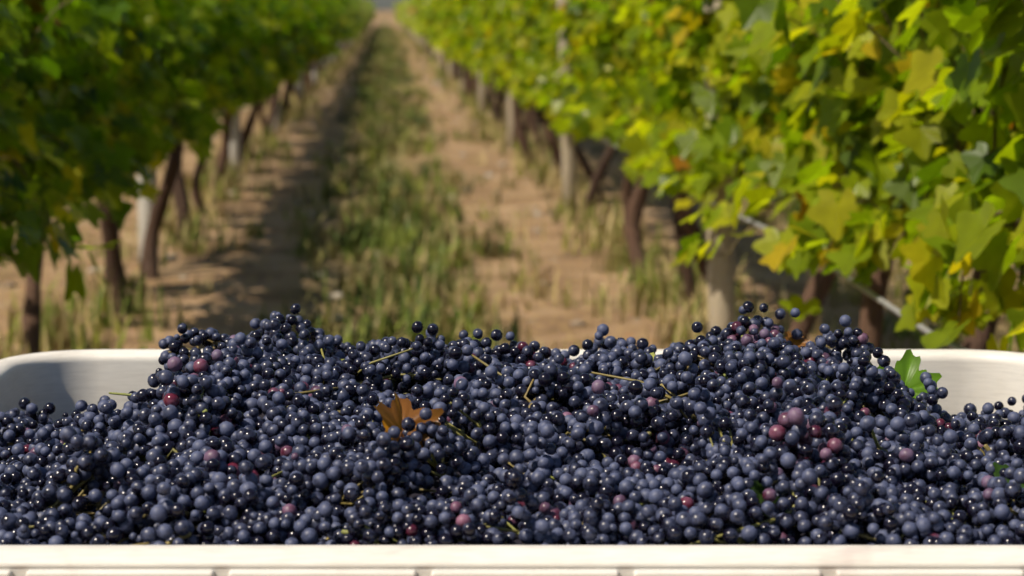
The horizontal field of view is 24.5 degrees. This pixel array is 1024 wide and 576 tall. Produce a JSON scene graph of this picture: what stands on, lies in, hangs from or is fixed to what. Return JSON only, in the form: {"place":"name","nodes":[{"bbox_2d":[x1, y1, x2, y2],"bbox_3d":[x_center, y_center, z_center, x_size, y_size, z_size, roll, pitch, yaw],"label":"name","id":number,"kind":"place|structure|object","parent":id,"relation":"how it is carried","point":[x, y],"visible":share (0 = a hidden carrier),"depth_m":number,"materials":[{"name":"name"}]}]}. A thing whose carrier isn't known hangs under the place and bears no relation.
{"place":"outdoors","nodes":[
{"label":"outdoors","id":0,"kind":"place"},
{"bbox_2d":[370,0,404,9],"label":"sky","id":1,"kind":"structure","parent":0,"point":[379,4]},
{"bbox_2d":[0,10,1023,358],"bbox_3d":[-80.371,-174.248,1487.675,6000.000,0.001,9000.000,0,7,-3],"label":"ground","id":2,"kind":"structure","parent":0,"point":[268,272],"depth_m":10.62,"materials":[{"name":"soil"}]},
{"bbox_2d":[0,0,376,353],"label":"vine row","id":3,"kind":"object","parent":2,"relation":"on","point":[67,61],"depth_m":7.68,"materials":[{"name":"green plant"}]},
{"bbox_2d":[137,0,735,331],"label":"trellis posts","id":4,"kind":"object","parent":2,"relation":"on","point":[721,295],"visible":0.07,"depth_m":10.05,"materials":[{"name":"grey wood"}]},
{"bbox_2d":[2,73,1019,348],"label":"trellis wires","id":5,"kind":"object","parent":4,"relation":"attached to","point":[884,301],"visible":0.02,"depth_m":4.75,"materials":[{"name":"grey metal"}]},
{"bbox_2d":[0,52,905,326],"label":"field stones","id":6,"kind":"object","parent":2,"relation":"on","point":[337,295],"visible":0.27,"depth_m":11.97,"materials":[{"name":"brown stone"}]},
{"bbox_2d":[0,25,1016,359],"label":"grass tufts","id":7,"kind":"object","parent":2,"relation":"on","point":[422,235],"visible":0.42,"depth_m":11.03,"materials":[{"name":"green plant"}]},
{"bbox_2d":[0,349,1023,575],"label":"harvest bin","id":8,"kind":"object","parent":2,"relation":"on","point":[64,381],"visible":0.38,"depth_m":1.73,"materials":[{"name":"plastic"}]},
{"bbox_2d":[0,301,1023,544],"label":"grape heap","id":9,"kind":"object","parent":8,"relation":"on","point":[270,431],"visible":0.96,"depth_m":1.94,"materials":[{"name":"black"}]},
{"bbox_2d":[373,331,1023,516],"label":"vine leaves","id":10,"kind":"object","parent":9,"relation":"on","point":[907,365],"visible":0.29,"depth_m":1.94,"materials":[{"name":"green plant"}]},
{"bbox_2d":[393,0,1023,351],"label":"vine row","id":11,"kind":"object","parent":2,"relation":"on","point":[925,94],"depth_m":5.04,"materials":[{"name":"green plant"}]}
]}

